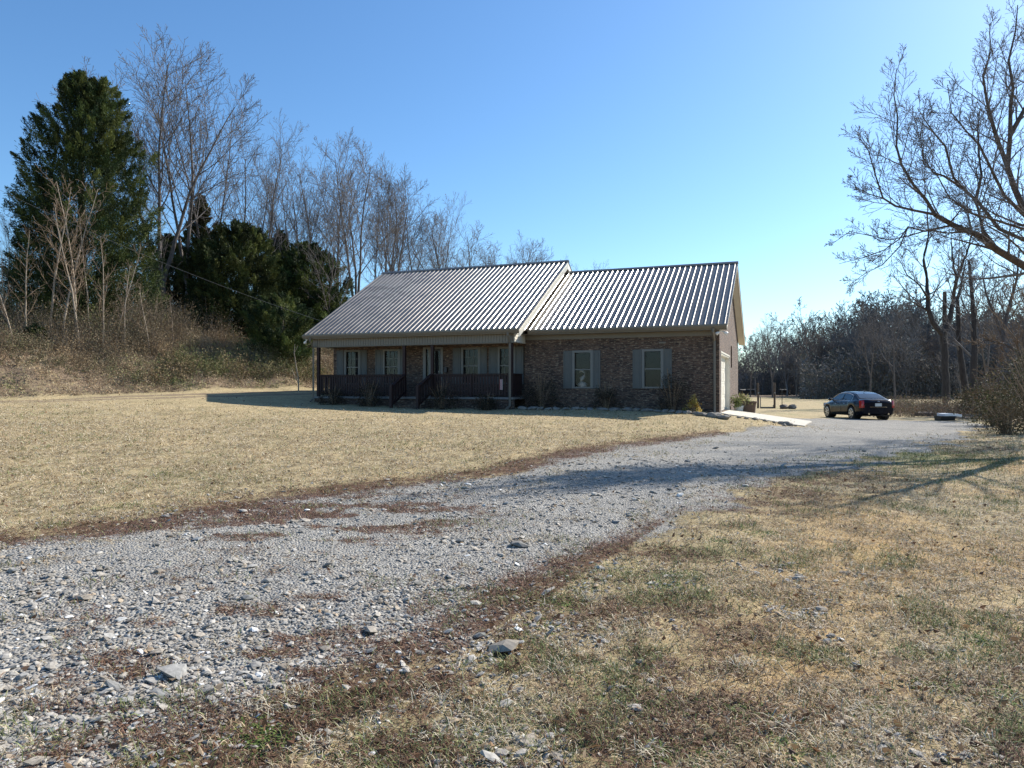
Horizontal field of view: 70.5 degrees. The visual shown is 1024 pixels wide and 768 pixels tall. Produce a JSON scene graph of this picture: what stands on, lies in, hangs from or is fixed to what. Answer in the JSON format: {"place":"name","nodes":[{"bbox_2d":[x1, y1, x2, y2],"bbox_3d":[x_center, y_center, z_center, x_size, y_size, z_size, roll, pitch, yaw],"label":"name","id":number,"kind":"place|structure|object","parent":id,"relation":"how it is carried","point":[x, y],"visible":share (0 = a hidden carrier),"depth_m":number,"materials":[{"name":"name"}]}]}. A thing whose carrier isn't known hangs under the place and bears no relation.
{"place":"outdoors","nodes":[
{"label":"outdoors","id":0,"kind":"place"},
{"bbox_2d":[0,390,316,402],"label":"dirt path","id":1,"kind":"structure","parent":0,"point":[245,394],"depth_m":31.06,"materials":[{"name":"beige soil"}]},
{"bbox_2d":[291,346,298,390],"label":"bare sapling","id":2,"kind":"object","parent":1,"relation":"on","point":[296,369],"visible":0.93,"depth_m":35.49,"materials":[{"name":"brown plant"}]},
{"bbox_2d":[0,347,332,400],"bbox_3d":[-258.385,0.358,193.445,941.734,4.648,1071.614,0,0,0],"label":"hillside","id":3,"kind":"structure","parent":0,"point":[214,387],"depth_m":31.70,"materials":[{"name":"beige plant"}]},
{"bbox_2d":[0,266,13,341],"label":"sapling","id":4,"kind":"object","parent":3,"relation":"on","point":[3,307],"visible":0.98,"depth_m":32.91,"materials":[{"name":"brown plant"}]},
{"bbox_2d":[0,253,17,334],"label":"sapling","id":5,"kind":"object","parent":3,"relation":"on","point":[3,282],"visible":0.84,"depth_m":35.40,"materials":[{"name":"brown plant"}]},
{"bbox_2d":[0,213,18,304],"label":"bare tree","id":6,"kind":"object","parent":3,"relation":"on","point":[4,221],"visible":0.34,"depth_m":43.56,"materials":[{"name":"brown plant"}]},
{"bbox_2d":[7,223,46,326],"bbox_3d":[-22.433,-4.486,33.939,1.604,6.119,1.880,0,3,16],"label":"sapling","id":7,"kind":"object","parent":3,"relation":"on","point":[26,292],"visible":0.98,"depth_m":33.73,"materials":[{"name":"brown plant"}]},
{"bbox_2d":[15,322,52,349],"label":"young cedar","id":8,"kind":"object","parent":3,"relation":"on","point":[33,328],"visible":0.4,"depth_m":33.33,"materials":[{"name":"green plant"}]},
{"bbox_2d":[21,197,66,322],"bbox_3d":[-23.954,-5.661,37.471,2.108,8.556,2.399,0,0,22],"label":"sapling","id":9,"kind":"object","parent":3,"relation":"on","point":[45,246],"visible":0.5,"depth_m":37.23,"materials":[{"name":"brown plant"}]},
{"bbox_2d":[33,197,88,349],"bbox_3d":[-21.283,-5.074,34.332,2.268,7.826,1.923,0,0,-24],"label":"sapling","id":10,"kind":"object","parent":3,"relation":"on","point":[71,286],"visible":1,"depth_m":34.42,"materials":[{"name":"brown plant"}]},
{"bbox_2d":[32,174,93,330],"bbox_3d":[-21.903,-5.762,35.553,2.834,8.876,2.099,0,0,11],"label":"sapling","id":11,"kind":"object","parent":3,"relation":"on","point":[57,262],"visible":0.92,"depth_m":35.47,"materials":[{"name":"brown plant"}]},
{"bbox_2d":[35,164,92,333],"bbox_3d":[-22.006,-5.968,35.630,2.449,9.339,2.870,0,0,-28],"label":"sapling","id":12,"kind":"object","parent":3,"relation":"on","point":[73,280],"visible":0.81,"depth_m":35.96,"materials":[{"name":"brown plant"}]},
{"bbox_2d":[51,179,112,337],"bbox_3d":[-21.706,-5.904,36.646,2.732,9.210,2.565,2,-1,-43],"label":"sapling","id":13,"kind":"object","parent":3,"relation":"on","point":[69,293],"visible":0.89,"depth_m":36.43,"materials":[{"name":"brown plant"}]},
{"bbox_2d":[0,68,171,346],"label":"cedar tree","id":14,"kind":"object","parent":3,"relation":"on","point":[92,113],"visible":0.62,"depth_m":38.53,"materials":[{"name":"green plant"}]},
{"bbox_2d":[64,207,114,336],"bbox_3d":[-21.338,-5.147,36.693,2.292,7.460,1.956,-3,1,-25],"label":"sapling","id":15,"kind":"object","parent":3,"relation":"on","point":[80,238],"visible":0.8,"depth_m":36.73,"materials":[{"name":"brown plant"}]},
{"bbox_2d":[87,231,123,351],"bbox_3d":[-19.440,-4.268,34.572,1.464,5.985,1.685,0,0,23],"label":"sapling","id":16,"kind":"object","parent":3,"relation":"on","point":[103,312],"visible":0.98,"depth_m":34.62,"materials":[{"name":"brown plant"}]},
{"bbox_2d":[112,261,139,347],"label":"sapling","id":17,"kind":"object","parent":3,"relation":"on","point":[125,307],"visible":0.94,"depth_m":36.14,"materials":[{"name":"brown plant"}]},
{"bbox_2d":[115,242,148,337],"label":"sapling","id":18,"kind":"object","parent":3,"relation":"on","point":[130,283],"visible":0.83,"depth_m":37.27,"materials":[{"name":"brown plant"}]},
{"bbox_2d":[99,124,180,289],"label":"bare tree","id":19,"kind":"object","parent":3,"relation":"on","point":[154,204],"visible":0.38,"depth_m":44.66,"materials":[{"name":"brown plant"}]},
{"bbox_2d":[135,282,151,353],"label":"sapling","id":20,"kind":"object","parent":3,"relation":"on","point":[146,328],"visible":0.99,"depth_m":36.21,"materials":[{"name":"brown plant"}]},
{"bbox_2d":[32,23,271,320],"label":"bare tree","id":21,"kind":"object","parent":3,"relation":"on","point":[167,185],"visible":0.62,"depth_m":45.48,"materials":[{"name":"grey plant"}]},
{"bbox_2d":[133,233,197,311],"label":"cedar tree","id":22,"kind":"object","parent":3,"relation":"on","point":[167,253],"visible":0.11,"depth_m":52.18,"materials":[{"name":"green plant"}]},
{"bbox_2d":[0,273,333,385],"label":"undergrowth","id":23,"kind":"object","parent":3,"relation":"on","point":[159,334],"visible":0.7,"depth_m":35.43,"materials":[{"name":"brown plant"}]},
{"bbox_2d":[0,338,333,397],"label":"dead weeds","id":24,"kind":"object","parent":3,"relation":"on","point":[183,382],"visible":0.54,"depth_m":32.50,"materials":[{"name":"beige plant"}]},
{"bbox_2d":[161,294,180,347],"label":"sapling","id":25,"kind":"object","parent":3,"relation":"on","point":[172,319],"visible":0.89,"depth_m":38.06,"materials":[{"name":"brown plant"}]},
{"bbox_2d":[120,42,250,328],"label":"bare tree","id":26,"kind":"object","parent":3,"relation":"on","point":[190,214],"visible":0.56,"depth_m":47.20,"materials":[{"name":"grey plant"}]},
{"bbox_2d":[165,194,225,327],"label":"cedar tree","id":27,"kind":"object","parent":3,"relation":"on","point":[179,285],"visible":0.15,"depth_m":51.33,"materials":[{"name":"green plant"}]},
{"bbox_2d":[129,51,273,289],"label":"bare tree","id":28,"kind":"object","parent":3,"relation":"on","point":[217,203],"visible":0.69,"depth_m":48.95,"materials":[{"name":"brown plant"}]},
{"bbox_2d":[122,333,333,385],"bbox_3d":[-14.172,-1.299,37.521,4.091,2.958,12.442,0,0,34],"label":"honeysuckle","id":29,"kind":"object","parent":3,"relation":"on","point":[191,363],"visible":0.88,"depth_m":36.70,"materials":[{"name":"plant"}]},
{"bbox_2d":[175,218,307,346],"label":"cedar tree","id":30,"kind":"object","parent":3,"relation":"on","point":[237,248],"visible":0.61,"depth_m":46.75,"materials":[{"name":"green plant"}]},
{"bbox_2d":[209,113,290,253],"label":"bare tree","id":31,"kind":"object","parent":3,"relation":"on","point":[235,182],"visible":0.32,"depth_m":57.31,"materials":[{"name":"brown plant"}]},
{"bbox_2d":[229,164,292,287],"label":"bare tree","id":32,"kind":"object","parent":3,"relation":"on","point":[266,215],"visible":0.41,"depth_m":55.18,"materials":[{"name":"grey plant"}]},
{"bbox_2d":[214,111,312,265],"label":"bare tree","id":33,"kind":"object","parent":3,"relation":"on","point":[274,191],"visible":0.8,"depth_m":52.77,"materials":[{"name":"grey plant"}]},
{"bbox_2d":[256,229,289,291],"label":"cedar tree","id":34,"kind":"object","parent":3,"relation":"on","point":[283,246],"visible":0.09,"depth_m":55.63,"materials":[{"name":"green plant"}]},
{"bbox_2d":[236,291,316,365],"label":"cedar tree","id":35,"kind":"object","parent":3,"relation":"on","point":[276,332],"visible":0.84,"depth_m":40.16,"materials":[{"name":"green plant"}]},
{"bbox_2d":[244,167,343,281],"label":"bare tree","id":36,"kind":"object","parent":3,"relation":"on","point":[278,210],"visible":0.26,"depth_m":58.16,"materials":[{"name":"grey plant"}]},
{"bbox_2d":[252,164,337,246],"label":"bare tree","id":37,"kind":"object","parent":3,"relation":"on","point":[293,218],"visible":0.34,"depth_m":60.17,"materials":[{"name":"grey plant"}]},
{"bbox_2d":[249,158,349,255],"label":"bare tree","id":38,"kind":"object","parent":3,"relation":"on","point":[303,219],"visible":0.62,"depth_m":57.31,"materials":[{"name":"grey plant"}]},
{"bbox_2d":[270,135,355,283],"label":"bare tree","id":39,"kind":"object","parent":3,"relation":"on","point":[291,183],"visible":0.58,"depth_m":58.51,"materials":[{"name":"grey plant"}]},
{"bbox_2d":[273,240,355,352],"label":"cedar tree","id":40,"kind":"object","parent":3,"relation":"on","point":[292,255],"visible":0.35,"depth_m":49.60,"materials":[{"name":"green plant"}]},
{"bbox_2d":[282,210,364,313],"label":"bare tree","id":41,"kind":"object","parent":3,"relation":"on","point":[334,249],"visible":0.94,"depth_m":49.22,"materials":[{"name":"brown plant"}]},
{"bbox_2d":[311,161,368,293],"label":"bare tree","id":42,"kind":"object","parent":3,"relation":"on","point":[341,221],"visible":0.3,"depth_m":63.00,"materials":[{"name":"brown plant"}]},
{"bbox_2d":[292,126,413,296],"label":"bare tree","id":43,"kind":"object","parent":3,"relation":"on","point":[351,201],"visible":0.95,"depth_m":57.16,"materials":[{"name":"grey plant"}]},
{"bbox_2d":[355,153,413,279],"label":"bare tree","id":44,"kind":"object","parent":3,"relation":"on","point":[377,236],"visible":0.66,"depth_m":63.63,"materials":[{"name":"brown plant"}]},
{"bbox_2d":[355,178,434,282],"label":"bare tree","id":45,"kind":"object","parent":3,"relation":"on","point":[389,244],"visible":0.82,"depth_m":61.83,"materials":[{"name":"brown plant"}]},
{"bbox_2d":[342,166,450,280],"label":"bare tree","id":46,"kind":"object","parent":3,"relation":"on","point":[404,212],"visible":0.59,"depth_m":66.92,"materials":[{"name":"brown plant"}]},
{"bbox_2d":[377,195,443,271],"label":"bare tree","id":47,"kind":"object","parent":3,"relation":"on","point":[418,247],"visible":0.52,"depth_m":66.09,"materials":[{"name":"brown plant"}]},
{"bbox_2d":[407,191,472,269],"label":"bare tree","id":48,"kind":"object","parent":3,"relation":"on","point":[440,239],"visible":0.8,"depth_m":64.61,"materials":[{"name":"brown plant"}]},
{"bbox_2d":[388,216,494,270],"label":"bare tree","id":49,"kind":"object","parent":3,"relation":"on","point":[474,234],"visible":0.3,"depth_m":71.03,"materials":[{"name":"brown plant"}]},
{"bbox_2d":[403,213,482,269],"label":"bare tree","id":50,"kind":"object","parent":3,"relation":"on","point":[430,242],"visible":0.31,"depth_m":67.92,"materials":[{"name":"brown plant"}]},
{"bbox_2d":[472,231,544,264],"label":"bare tree","id":51,"kind":"object","parent":3,"relation":"on","point":[528,261],"visible":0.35,"depth_m":97.45,"materials":[{"name":"grey plant"}]},
{"bbox_2d":[506,244,553,263],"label":"bare tree","id":52,"kind":"object","parent":3,"relation":"on","point":[538,254],"visible":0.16,"depth_m":100.83,"materials":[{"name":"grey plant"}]},
{"bbox_3d":[-23.909,-5.144,27.029,0.285,10.211,0.300,0,0,0],"label":"utility pole","id":53,"kind":"object","parent":3,"relation":"on","visible":0},
{"bbox_2d":[0,190,316,319],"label":"power cable","id":54,"kind":"object","parent":53,"relation":"attached to","point":[157,260],"visible":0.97,"depth_m":30.38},
{"bbox_2d":[0,418,1012,767],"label":"gravel driveway","id":55,"kind":"structure","parent":0,"point":[854,442],"depth_m":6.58,"materials":[{"name":"grey gravel"}]},
{"bbox_2d":[823,391,893,419],"bbox_3d":[17.950,1.073,37.810,2.086,1.471,4.670,0,0,0],"label":"parked car","id":56,"kind":"object","parent":55,"relation":"on","point":[855,404],"visible":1,"depth_m":36.31,"materials":[{"name":"black paint"}]},
{"bbox_2d":[0,355,1023,767],"bbox_3d":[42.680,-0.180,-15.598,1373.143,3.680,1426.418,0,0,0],"label":"lawn","id":57,"kind":"structure","parent":0,"point":[810,409],"depth_m":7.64,"materials":[{"name":"beige plant"}]},
{"bbox_2d":[316,384,348,404],"bbox_3d":[-7.422,0.440,29.833,1.233,0.929,1.436,0,0,-31],"label":"shrub","id":58,"kind":"object","parent":57,"relation":"on","point":[336,398],"visible":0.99,"depth_m":29.80,"materials":[{"name":"brown plant"}]},
{"bbox_2d":[350,378,385,406],"bbox_3d":[-5.708,0.327,29.206,1.525,1.270,1.514,0,0,-36],"label":"shrub","id":59,"kind":"object","parent":57,"relation":"on","point":[366,401],"visible":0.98,"depth_m":29.05,"materials":[{"name":"brown plant"}]},
{"bbox_2d":[420,380,464,409],"bbox_3d":[-2.630,0.409,27.785,1.860,1.243,1.773,0,0,0],"label":"shrub","id":60,"kind":"object","parent":57,"relation":"on","point":[441,405],"visible":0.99,"depth_m":27.72,"materials":[{"name":"brown plant"}]},
{"bbox_2d":[471,390,500,410],"bbox_3d":[-1.024,0.637,27.429,1.160,0.813,1.220,0,0,32],"label":"shrub","id":61,"kind":"object","parent":57,"relation":"on","point":[483,404],"visible":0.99,"depth_m":27.24,"materials":[{"name":"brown plant"}]},
{"bbox_2d":[0,393,1022,767],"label":"fallen leaves","id":62,"kind":"object","parent":57,"relation":"on","point":[556,721],"visible":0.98,"depth_m":3.92,"materials":[{"name":"brown plant"}]},
{"bbox_2d":[302,260,744,412],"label":"brick house","id":63,"kind":"structure","parent":57,"relation":"on","point":[405,338],"depth_m":29.33,"materials":[{"name":"brick"}]},
{"bbox_2d":[344,350,359,384],"bbox_3d":[-6.993,-0.735,32.337,1.338,2.080,0.562,0,0,21],"label":"window","id":64,"kind":"structure","parent":63,"relation":"in","point":[351,357],"depth_m":32.24,"materials":[{"name":"grey glass"}]},
{"bbox_2d":[382,349,399,383],"bbox_3d":[-5.142,-0.739,31.627,1.368,2.080,0.562,0,0,21],"label":"window","id":65,"kind":"structure","parent":63,"relation":"in","point":[390,357],"depth_m":31.52,"materials":[{"name":"grey glass"}]},
{"bbox_2d":[423,347,442,395],"bbox_3d":[-3.314,-0.514,30.754,0.946,2.080,0.282,0,0,21],"label":"entry door","id":66,"kind":"structure","parent":63,"relation":"in","point":[438,351],"depth_m":30.79,"materials":[{"name":"white paint"}]},
{"bbox_2d":[461,347,479,383],"bbox_3d":[-1.629,-0.747,30.280,1.383,2.080,0.562,0,0,21],"label":"window","id":67,"kind":"structure","parent":63,"relation":"in","point":[470,356],"depth_m":30.18,"materials":[{"name":"grey glass"}]},
{"bbox_2d":[499,375,502,399],"bbox_3d":[-0.424,0.125,27.910,0.131,0.950,0.024,0,0,24],"label":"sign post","id":68,"kind":"object","parent":63,"relation":"on","point":[500,384],"visible":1,"depth_m":27.92,"materials":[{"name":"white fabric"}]},
{"bbox_2d":[497,346,514,383],"bbox_3d":[-0.148,-0.750,29.713,1.277,2.080,0.562,0,0,21],"label":"window","id":69,"kind":"structure","parent":63,"relation":"in","point":[502,352],"depth_m":29.61,"materials":[{"name":"grey glass"}]},
{"bbox_2d":[572,350,592,387],"bbox_3d":[2.811,-0.558,28.257,1.338,2.020,0.562,0,0,21],"label":"window","id":70,"kind":"structure","parent":63,"relation":"in","point":[581,359],"depth_m":28.15,"materials":[{"name":"grey glass"}]},
{"bbox_2d":[642,349,662,387],"bbox_3d":[5.334,-0.563,27.290,1.316,2.020,0.562,0,0,21],"label":"window","id":71,"kind":"structure","parent":63,"relation":"in","point":[652,359],"depth_m":27.18,"materials":[{"name":"grey glass"}]},
{"bbox_2d":[721,351,729,409],"bbox_3d":[8.310,-0.066,28.595,0.235,2.280,4.170,0,0,21],"label":"garage door","id":72,"kind":"structure","parent":63,"relation":"in","point":[725,360],"depth_m":30.41,"materials":[{"name":"beige plastic"}]},
{"bbox_2d":[517,371,566,407],"bbox_3d":[1.099,0.259,27.713,1.942,1.488,2.000,0,0,-20],"label":"shrub","id":73,"kind":"object","parent":57,"relation":"on","point":[539,399],"visible":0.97,"depth_m":27.71,"materials":[{"name":"brown plant"}]},
{"bbox_2d":[180,529,1023,767],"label":"weeds","id":74,"kind":"object","parent":57,"relation":"on","point":[496,734],"visible":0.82,"depth_m":3.42,"materials":[{"name":"green plant"}]},
{"bbox_2d":[588,380,623,408],"bbox_3d":[3.536,0.402,26.929,1.269,1.178,1.344,0,0,-11],"label":"shrub","id":75,"kind":"object","parent":57,"relation":"on","point":[606,400],"visible":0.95,"depth_m":26.89,"materials":[{"name":"brown plant"}]},
{"bbox_2d":[652,369,694,410],"bbox_3d":[5.840,0.236,26.098,1.570,1.614,1.910,0,0,0],"label":"shrub","id":76,"kind":"object","parent":57,"relation":"on","point":[674,399],"visible":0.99,"depth_m":25.93,"materials":[{"name":"brown plant"}]},
{"bbox_2d":[682,394,702,411],"bbox_3d":[6.324,0.684,25.578,0.699,0.778,0.734,0,0,0],"label":"yellow shrub","id":77,"kind":"object","parent":57,"relation":"on","point":[691,403],"visible":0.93,"depth_m":25.52,"materials":[{"name":"brown plant"}]},
{"bbox_2d":[734,406,743,410],"bbox_3d":[9.598,1.089,30.691,0.440,0.340,0.440,0,0,0],"label":"plant pot","id":78,"kind":"object","parent":57,"relation":"on","point":[739,408],"visible":0.57,"depth_m":30.53,"materials":[{"name":"white ceramic"}]},
{"bbox_2d":[730,394,752,407],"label":"pot plant","id":79,"kind":"object","parent":78,"relation":"in","point":[735,400],"visible":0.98,"depth_m":30.55,"materials":[{"name":"green plant"}]},
{"bbox_2d":[736,401,756,412],"bbox_3d":[9.994,1.016,30.969,0.900,0.560,0.680,0,0,21],"label":"wooden planter","id":80,"kind":"object","parent":57,"relation":"on","point":[750,407],"visible":0.53,"depth_m":30.62,"materials":[{"name":"brown wood"}]},
{"bbox_2d":[741,331,762,396],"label":"bare tree","id":81,"kind":"object","parent":57,"relation":"on","point":[753,362],"visible":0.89,"depth_m":124.67,"materials":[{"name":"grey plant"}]},
{"bbox_2d":[757,383,758,407],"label":"fence post","id":82,"kind":"object","parent":57,"relation":"on","point":[757,395],"visible":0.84,"depth_m":57.94,"materials":[{"name":"brown wood"}]},
{"bbox_2d":[745,317,794,397],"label":"bare tree","id":83,"kind":"object","parent":57,"relation":"on","point":[768,337],"visible":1,"depth_m":117.85,"materials":[{"name":"brown plant"}]},
{"bbox_2d":[850,296,888,391],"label":"bare tree","id":84,"kind":"object","parent":57,"relation":"on","point":[874,342],"visible":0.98,"depth_m":99.62,"materials":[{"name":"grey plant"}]},
{"bbox_2d":[738,289,1023,398],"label":"wood","id":85,"kind":"object","parent":57,"relation":"on","point":[821,367],"visible":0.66,"depth_m":120.69,"materials":[{"name":"plant"}]},
{"bbox_2d":[863,288,918,398],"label":"bare tree","id":86,"kind":"object","parent":57,"relation":"on","point":[894,341],"visible":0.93,"depth_m":98.36,"materials":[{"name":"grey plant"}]},
{"bbox_2d":[824,0,1023,302],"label":"bare tree","id":87,"kind":"object","parent":57,"relation":"on","point":[985,239],"visible":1,"depth_m":16.53,"materials":[{"name":"brown plant"}]},
{"bbox_2d":[882,187,986,400],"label":"bare tree","id":88,"kind":"object","parent":57,"relation":"on","point":[944,363],"visible":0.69,"depth_m":61.87,"materials":[{"name":"brown plant"}]},
{"bbox_2d":[862,391,1022,416],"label":"roadside weeds","id":89,"kind":"object","parent":57,"relation":"on","point":[909,407],"visible":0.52,"depth_m":42.50,"materials":[{"name":"beige plant"}]},
{"bbox_2d":[942,292,947,403],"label":"dead snag","id":90,"kind":"object","parent":57,"relation":"on","point":[944,308],"visible":0.23,"depth_m":63.91,"materials":[{"name":"brown wood"}]},
{"bbox_2d":[934,416,956,420],"bbox_3d":[21.480,1.694,35.991,0.760,0.215,0.700,0,0,0],"label":"black tub","id":91,"kind":"object","parent":57,"relation":"on","point":[946,418],"visible":0.99,"depth_m":35.70,"materials":[{"name":"plastic"}]},
{"bbox_2d":[937,413,961,416],"bbox_3d":[21.711,1.541,35.992,0.860,0.173,0.660,2,0,0],"label":"white board","id":92,"kind":"object","parent":91,"relation":"on","point":[948,414],"visible":0.98,"depth_m":35.66,"materials":[{"name":"plastic"}]},
{"bbox_2d":[942,249,978,399],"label":"bare tree","id":93,"kind":"object","parent":57,"relation":"on","point":[961,361],"visible":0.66,"depth_m":55.91,"materials":[{"name":"brown plant"}]},
{"bbox_2d":[936,244,1000,400],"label":"bare tree","id":94,"kind":"object","parent":57,"relation":"on","point":[973,355],"visible":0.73,"depth_m":53.92,"materials":[{"name":"brown plant"}]},
{"bbox_2d":[941,257,1019,388],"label":"bare tree","id":95,"kind":"object","parent":57,"relation":"on","point":[986,369],"visible":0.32,"depth_m":73.76,"materials":[{"name":"brown plant"}]},
{"bbox_2d":[948,382,1019,414],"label":"dead shrub","id":96,"kind":"object","parent":57,"relation":"on","point":[960,394],"visible":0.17,"depth_m":43.11,"materials":[{"name":"brown plant"}]},
{"bbox_2d":[945,372,1023,426],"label":"bush","id":97,"kind":"object","parent":57,"relation":"on","point":[974,410],"visible":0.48,"depth_m":30.41,"materials":[{"name":"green plant"}]},
{"bbox_2d":[961,268,1023,395],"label":"bare tree","id":98,"kind":"object","parent":57,"relation":"on","point":[1017,342],"visible":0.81,"depth_m":40.13,"materials":[{"name":"brown plant"}]},
{"bbox_2d":[962,336,1023,432],"bbox_3d":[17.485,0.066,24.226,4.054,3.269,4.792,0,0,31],"label":"bush","id":99,"kind":"object","parent":57,"relation":"on","point":[1010,386],"visible":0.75,"depth_m":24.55,"materials":[{"name":"green plant"}]},
{"bbox_2d":[965,237,1023,396],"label":"bare tree","id":100,"kind":"object","parent":57,"relation":"on","point":[1000,331],"visible":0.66,"depth_m":44.95,"materials":[{"name":"brown plant"}]},
{"bbox_2d":[969,395,1023,434],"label":"dead shrub","id":101,"kind":"object","parent":57,"relation":"on","point":[1006,429],"visible":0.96,"depth_m":22.93,"materials":[{"name":"brown plant"}]},
{"bbox_2d":[978,282,1023,400],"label":"bare tree","id":102,"kind":"object","parent":57,"relation":"on","point":[1010,333],"visible":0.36,"depth_m":65.84,"materials":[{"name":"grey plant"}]},
{"bbox_2d":[0,0,1023,369],"label":"sky","id":103,"kind":"structure","parent":0,"point":[627,133],"materials":[{"name":"blue"}]},
{"bbox_2d":[721,410,811,426],"bbox_3d":[9.706,1.349,27.769,3.184,0.606,4.833,0,0,24],"label":"driveway apron","id":104,"kind":"object","parent":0,"point":[797,422],"visible":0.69,"depth_m":27.79,"materials":[{"name":"concrete"}]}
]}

